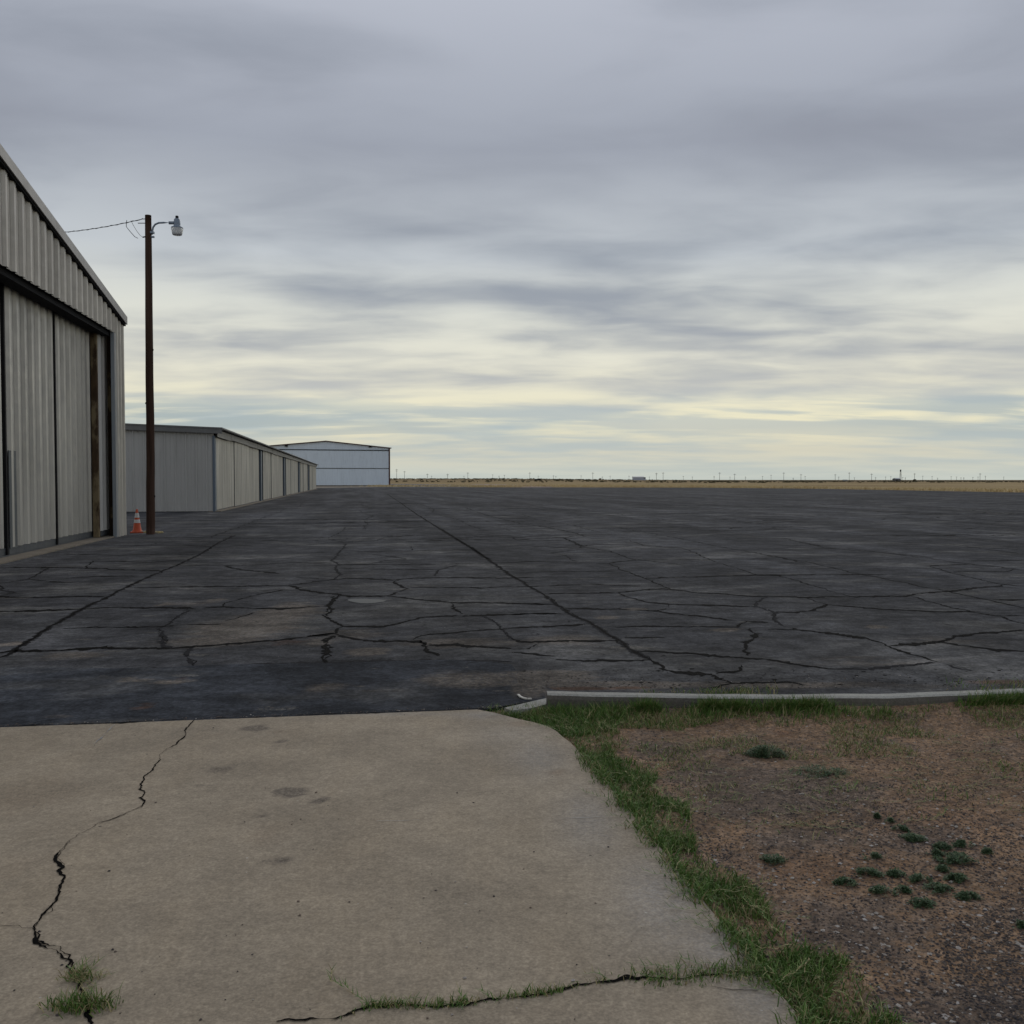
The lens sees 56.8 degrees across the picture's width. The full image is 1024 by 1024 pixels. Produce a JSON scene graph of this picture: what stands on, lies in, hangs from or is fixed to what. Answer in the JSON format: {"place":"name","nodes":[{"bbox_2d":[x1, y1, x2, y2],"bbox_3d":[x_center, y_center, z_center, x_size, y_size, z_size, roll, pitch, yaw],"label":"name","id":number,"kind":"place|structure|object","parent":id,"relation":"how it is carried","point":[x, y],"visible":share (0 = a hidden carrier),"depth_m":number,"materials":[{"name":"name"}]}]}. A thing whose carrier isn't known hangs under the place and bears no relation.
{"place":"outdoors","nodes":[
{"label":"outdoors","id":0,"kind":"place"},
{"bbox_2d":[316,486,370,487],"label":"hangar pad","id":1,"kind":"object","parent":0,"point":[338,486],"visible":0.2,"depth_m":223.91,"materials":[{"name":"concrete"}]},
{"bbox_2d":[269,441,390,485],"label":"hangar","id":2,"kind":"structure","parent":1,"relation":"on","point":[344,464],"depth_m":237.22,"materials":[{"name":"metal"}]},
{"bbox_2d":[282,450,388,484],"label":"door","id":3,"kind":"structure","parent":2,"relation":"in","point":[324,459],"depth_m":237.53,"materials":[{"name":"white metal"}]},
{"bbox_2d":[0,708,801,1023],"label":"concrete slab","id":4,"kind":"structure","parent":0,"point":[374,842],"depth_m":3.75,"materials":[{"name":"grey concrete"}]},
{"bbox_2d":[35,978,123,1018],"bbox_3d":[-1.307,1.458,2.853,0.263,0.065,0.187,-1,2,-19],"label":"grass tuft","id":5,"kind":"object","parent":4,"relation":"on","point":[75,1004],"visible":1,"depth_m":2.85,"materials":[{"name":"plant"}]},
{"bbox_2d":[53,954,117,988],"bbox_3d":[-1.348,1.462,3.040,0.215,0.045,0.196,1,2,23],"label":"grass tuft","id":6,"kind":"object","parent":4,"relation":"on","point":[75,975],"visible":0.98,"depth_m":3.02,"materials":[{"name":"plant"}]},
{"bbox_2d":[2,615,1023,1019],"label":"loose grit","id":7,"kind":"object","parent":4,"relation":"on","point":[426,709],"visible":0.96,"depth_m":6.38,"materials":[{"name":"gravel"}]},
{"bbox_2d":[390,484,455,486],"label":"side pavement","id":8,"kind":"structure","parent":0,"point":[419,484],"depth_m":327.84,"materials":[{"name":"grey concrete"}]},
{"bbox_2d":[470,484,540,486],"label":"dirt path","id":9,"kind":"structure","parent":0,"point":[495,484],"depth_m":328.84,"materials":[{"name":"brown soil"}]},
{"bbox_2d":[0,487,1023,710],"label":"apron","id":10,"kind":"object","parent":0,"point":[827,590],"visible":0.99,"depth_m":13.94,"materials":[{"name":"grey asphalt"}]},
{"bbox_2d":[0,144,126,563],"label":"hangar","id":11,"kind":"structure","parent":10,"relation":"on","point":[63,319],"depth_m":22.03,"materials":[{"name":"metal"}]},
{"bbox_2d":[0,283,8,555],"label":"door","id":12,"kind":"structure","parent":11,"relation":"in","point":[4,537],"depth_m":19.33,"materials":[{"name":"metal"}]},
{"bbox_2d":[4,285,58,554],"bbox_3d":[-10.677,-2.016,21.024,0.155,5.698,3.124,0,2,-9],"label":"door","id":13,"kind":"structure","parent":11,"relation":"in","point":[30,355],"depth_m":20.95,"materials":[{"name":"metal"}]},
{"bbox_2d":[55,313,92,543],"bbox_3d":[-11.255,-2.131,24.420,0.155,5.698,3.439,0,2,-9],"label":"door","id":14,"kind":"structure","parent":11,"relation":"in","point":[72,341],"depth_m":24.19,"materials":[{"name":"metal"}]},
{"bbox_2d":[97,334,108,535],"bbox_3d":[-11.423,-2.205,26.570,0.130,5.698,1.560,0,2,-9],"label":"door","id":15,"kind":"structure","parent":11,"relation":"in","point":[101,340],"depth_m":26.32,"materials":[{"name":"metal"}]},
{"bbox_2d":[130,509,142,532],"bbox_3d":[-11.322,0.269,28.603,0.370,0.716,0.370,-1,2,-17],"label":"traffic cone","id":16,"kind":"object","parent":10,"relation":"on","point":[137,527],"visible":1,"depth_m":28.53,"materials":[{"name":"orange plastic"}]},
{"bbox_2d":[138,214,182,534],"bbox_3d":[-10.207,-3.952,27.653,1.308,9.325,0.344,0,2,0],"label":"street lamp","id":17,"kind":"object","parent":10,"relation":"on","point":[176,229],"visible":1,"depth_m":27.57,"materials":[{"name":"brown wood"}]},
{"bbox_2d":[68,218,142,237],"bbox_3d":[-13.770,-8.776,29.991,7.883,1.494,0.342,2,3,42],"label":"overhead wire","id":18,"kind":"object","parent":17,"relation":"attached to","point":[126,222],"visible":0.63,"depth_m":28.33,"materials":[{"name":"black metal"}]},
{"bbox_2d":[125,423,317,511],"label":"storage hangar","id":19,"kind":"structure","parent":10,"relation":"on","point":[210,469],"depth_m":47.40,"materials":[{"name":"metal"}]},
{"bbox_2d":[214,434,233,509],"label":"door","id":20,"kind":"structure","parent":19,"relation":"in","point":[224,448],"depth_m":51.05,"materials":[{"name":"metal"}]},
{"bbox_2d":[234,441,248,506],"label":"door","id":21,"kind":"structure","parent":19,"relation":"in","point":[241,451],"depth_m":57.93,"materials":[{"name":"metal"}]},
{"bbox_2d":[249,446,258,502],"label":"door","id":22,"kind":"structure","parent":19,"relation":"in","point":[253,452],"depth_m":65.56,"materials":[{"name":"metal"}]},
{"bbox_2d":[262,450,270,499],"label":"door","id":23,"kind":"structure","parent":19,"relation":"in","point":[266,456],"depth_m":74.42,"materials":[{"name":"metal"}]},
{"bbox_2d":[271,453,277,498],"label":"door","id":24,"kind":"structure","parent":19,"relation":"in","point":[274,458],"depth_m":80.89,"materials":[{"name":"metal"}]},
{"bbox_2d":[278,455,282,496],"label":"door","id":25,"kind":"structure","parent":19,"relation":"in","point":[280,459],"depth_m":88.47,"materials":[{"name":"metal"}]},
{"bbox_2d":[286,458,290,494],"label":"door","id":26,"kind":"structure","parent":19,"relation":"in","point":[288,461],"depth_m":98.62,"materials":[{"name":"metal"}]},
{"bbox_2d":[291,459,294,493],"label":"door","id":27,"kind":"structure","parent":19,"relation":"in","point":[292,461],"depth_m":103.83,"materials":[{"name":"metal"}]},
{"bbox_2d":[295,461,297,492],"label":"door","id":28,"kind":"structure","parent":19,"relation":"in","point":[296,462],"depth_m":111.67,"materials":[{"name":"metal"}]},
{"bbox_2d":[300,462,302,491],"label":"door","id":29,"kind":"structure","parent":19,"relation":"in","point":[301,464],"depth_m":121.36,"materials":[{"name":"metal"}]},
{"bbox_2d":[303,463,305,491],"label":"door","id":30,"kind":"structure","parent":19,"relation":"in","point":[304,465],"depth_m":127.03,"materials":[{"name":"metal"}]},
{"bbox_2d":[306,464,307,490],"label":"door","id":31,"kind":"structure","parent":19,"relation":"in","point":[306,464],"depth_m":133.55,"materials":[{"name":"metal"}]},
{"bbox_2d":[309,465,311,489],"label":"door","id":32,"kind":"structure","parent":19,"relation":"in","point":[310,467],"depth_m":144.67,"materials":[{"name":"metal"}]},
{"bbox_2d":[312,466,314,489],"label":"door","id":33,"kind":"structure","parent":19,"relation":"in","point":[313,467],"depth_m":153.04,"materials":[{"name":"metal"}]},
{"bbox_2d":[0,660,544,726],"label":"asphalt patch","id":34,"kind":"object","parent":10,"relation":"on","point":[45,695],"visible":1,"depth_m":7.14,"materials":[{"name":"black asphalt"}]},
{"bbox_2d":[517,694,531,699],"bbox_3d":[0.078,1.348,6.903,0.052,0.008,0.173,-1,2,-34],"label":"debris strip","id":35,"kind":"object","parent":34,"relation":"on","point":[520,696],"visible":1,"depth_m":6.87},
{"bbox_2d":[348,599,385,602],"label":"puddle","id":36,"kind":"object","parent":10,"relation":"on","point":[366,600],"visible":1,"depth_m":12.52,"materials":[{"name":"liquid"}]},
{"bbox_2d":[0,0,1023,479],"label":"sky","id":37,"kind":"structure","parent":0,"point":[520,239],"materials":[{"name":"grey"}]},
{"bbox_2d":[325,955,772,1018],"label":"crack grass","id":38,"kind":"structure","parent":0,"point":[439,1002],"depth_m":2.96,"materials":[{"name":"plant"}]},
{"bbox_2d":[355,479,1023,491],"bbox_3d":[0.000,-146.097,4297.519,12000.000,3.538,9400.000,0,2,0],"label":"field","id":39,"kind":"structure","parent":0,"point":[975,485],"depth_m":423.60,"materials":[{"name":"beige plant"}]},
{"bbox_2d":[632,476,645,479],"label":"warehouse","id":40,"kind":"structure","parent":39,"relation":"on","point":[638,478],"depth_m":999.41,"materials":[{"name":"metal"}]},
{"bbox_2d":[390,478,1023,482],"bbox_3d":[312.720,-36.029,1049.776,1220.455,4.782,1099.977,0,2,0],"label":"distant scrub","id":41,"kind":"object","parent":39,"relation":"on","point":[705,481],"visible":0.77,"depth_m":708.15,"materials":[{"name":"brown plant"}]},
{"bbox_2d":[491,701,1023,1023],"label":"dirt yard","id":42,"kind":"structure","parent":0,"point":[769,729],"depth_m":4.39,"materials":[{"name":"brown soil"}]},
{"bbox_2d":[504,698,545,713],"bbox_3d":[0.139,1.413,6.654,0.432,0.122,0.138,-2,3,-44],"label":"broken kerb piece","id":43,"kind":"object","parent":42,"relation":"on","point":[536,705],"visible":0.35,"depth_m":6.59,"materials":[{"name":"concrete"}]},
{"bbox_2d":[486,676,1023,1023],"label":"grass","id":44,"kind":"structure","parent":42,"relation":"on","point":[568,721],"depth_m":4.85,"materials":[{"name":"plant"}]},
{"bbox_2d":[743,744,788,759],"bbox_3d":[1.481,1.390,5.527,0.260,0.073,0.190,1,2,22],"label":"weed","id":45,"kind":"object","parent":42,"relation":"on","point":[761,750],"visible":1,"depth_m":5.50,"materials":[{"name":"green plant"}]},
{"bbox_2d":[759,853,788,864],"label":"weed","id":46,"kind":"object","parent":42,"relation":"on","point":[771,859],"visible":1,"depth_m":4.00,"materials":[{"name":"green plant"}]},
{"bbox_2d":[547,688,1023,708],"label":"kerb","id":47,"kind":"structure","parent":42,"relation":"on","point":[893,699],"depth_m":6.50,"materials":[{"name":"concrete"}]},
{"bbox_2d":[788,764,851,778],"bbox_3d":[1.700,1.421,5.217,0.353,0.038,0.235,0,2,0],"label":"weed","id":48,"kind":"object","parent":42,"relation":"on","point":[829,772],"visible":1,"depth_m":5.21,"materials":[{"name":"green plant"}]},
{"bbox_2d":[832,876,858,885],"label":"weed","id":49,"kind":"object","parent":42,"relation":"on","point":[839,880],"visible":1,"depth_m":3.78,"materials":[{"name":"green plant"}]},
{"bbox_2d":[852,867,884,876],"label":"weed","id":50,"kind":"object","parent":42,"relation":"on","point":[872,871],"visible":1,"depth_m":3.86,"materials":[{"name":"green plant"}]},
{"bbox_2d":[861,852,883,859],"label":"weed","id":51,"kind":"object","parent":42,"relation":"on","point":[873,855],"visible":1,"depth_m":4.02,"materials":[{"name":"green plant"}]},
{"bbox_2d":[873,812,880,818],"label":"weed","id":52,"kind":"object","parent":42,"relation":"on","point":[876,815],"visible":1,"depth_m":4.51,"materials":[{"name":"green plant"}]},
{"bbox_2d":[868,884,898,896],"bbox_3d":[1.447,1.473,3.692,0.117,0.032,0.082,1,2,27],"label":"weed","id":53,"kind":"object","parent":42,"relation":"on","point":[878,888],"visible":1,"depth_m":3.70,"materials":[{"name":"green plant"}]},
{"bbox_2d":[884,817,893,822],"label":"weed","id":54,"kind":"object","parent":42,"relation":"on","point":[890,820],"visible":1,"depth_m":4.44,"materials":[{"name":"green plant"}]},
{"bbox_2d":[886,867,905,877],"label":"weed","id":55,"kind":"object","parent":42,"relation":"on","point":[895,872],"visible":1,"depth_m":3.85,"materials":[{"name":"green plant"}]},
{"bbox_2d":[891,823,909,831],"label":"weed","id":56,"kind":"object","parent":42,"relation":"on","point":[903,827],"visible":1,"depth_m":4.34,"materials":[{"name":"green plant"}]},
{"bbox_2d":[893,884,912,893],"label":"weed","id":57,"kind":"object","parent":42,"relation":"on","point":[903,888],"visible":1,"depth_m":3.70,"materials":[{"name":"green plant"}]},
{"bbox_2d":[898,832,927,842],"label":"weed","id":58,"kind":"object","parent":42,"relation":"on","point":[910,837],"visible":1,"depth_m":4.22,"materials":[{"name":"green plant"}]},
{"bbox_2d":[907,872,933,883],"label":"weed","id":59,"kind":"object","parent":42,"relation":"on","point":[914,877],"visible":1,"depth_m":3.81,"materials":[{"name":"green plant"}]},
{"bbox_2d":[908,896,937,908],"bbox_3d":[1.559,1.479,3.594,0.118,0.032,0.078,0,2,0],"label":"weed","id":60,"kind":"object","parent":42,"relation":"on","point":[926,902],"visible":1,"depth_m":3.59,"materials":[{"name":"green plant"}]},
{"bbox_2d":[925,848,943,856],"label":"weed","id":61,"kind":"object","parent":42,"relation":"on","point":[936,851],"visible":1,"depth_m":4.06,"materials":[{"name":"green plant"}]},
{"bbox_2d":[920,881,956,894],"bbox_3d":[1.683,1.478,3.734,0.145,0.032,0.102,0,2,0],"label":"weed","id":62,"kind":"object","parent":42,"relation":"on","point":[938,887],"visible":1,"depth_m":3.73,"materials":[{"name":"green plant"}]},
{"bbox_2d":[932,841,953,849],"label":"weed","id":63,"kind":"object","parent":42,"relation":"on","point":[944,844],"visible":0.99,"depth_m":4.12,"materials":[{"name":"green plant"}]},
{"bbox_2d":[935,863,952,872],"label":"weed","id":64,"kind":"object","parent":42,"relation":"on","point":[942,867],"visible":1,"depth_m":3.91,"materials":[{"name":"green plant"}]},
{"bbox_2d":[932,851,978,864],"bbox_3d":[1.881,1.461,4.009,0.188,0.032,0.129,0,2,0],"label":"weed","id":65,"kind":"object","parent":42,"relation":"on","point":[956,855],"visible":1,"depth_m":3.99,"materials":[{"name":"green plant"}]},
{"bbox_2d":[943,872,969,882],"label":"weed","id":66,"kind":"object","parent":42,"relation":"on","point":[959,877],"visible":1,"depth_m":3.83,"materials":[{"name":"green plant"}]},
{"bbox_2d":[951,839,975,847],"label":"weed","id":67,"kind":"object","parent":42,"relation":"on","point":[960,843],"visible":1,"depth_m":4.15,"materials":[{"name":"green plant"}]},
{"bbox_2d":[952,890,983,901],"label":"weed","id":68,"kind":"object","parent":42,"relation":"on","point":[964,895],"visible":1,"depth_m":3.66,"materials":[{"name":"green plant"}]},
{"bbox_2d":[980,847,993,854],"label":"weed","id":69,"kind":"object","parent":42,"relation":"on","point":[986,850],"visible":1,"depth_m":4.08,"materials":[{"name":"green plant"}]},
{"bbox_2d":[1012,919,1023,928],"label":"weed","id":70,"kind":"object","parent":42,"relation":"on","point":[1020,923],"visible":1,"depth_m":3.40,"materials":[{"name":"green plant"}]}
]}

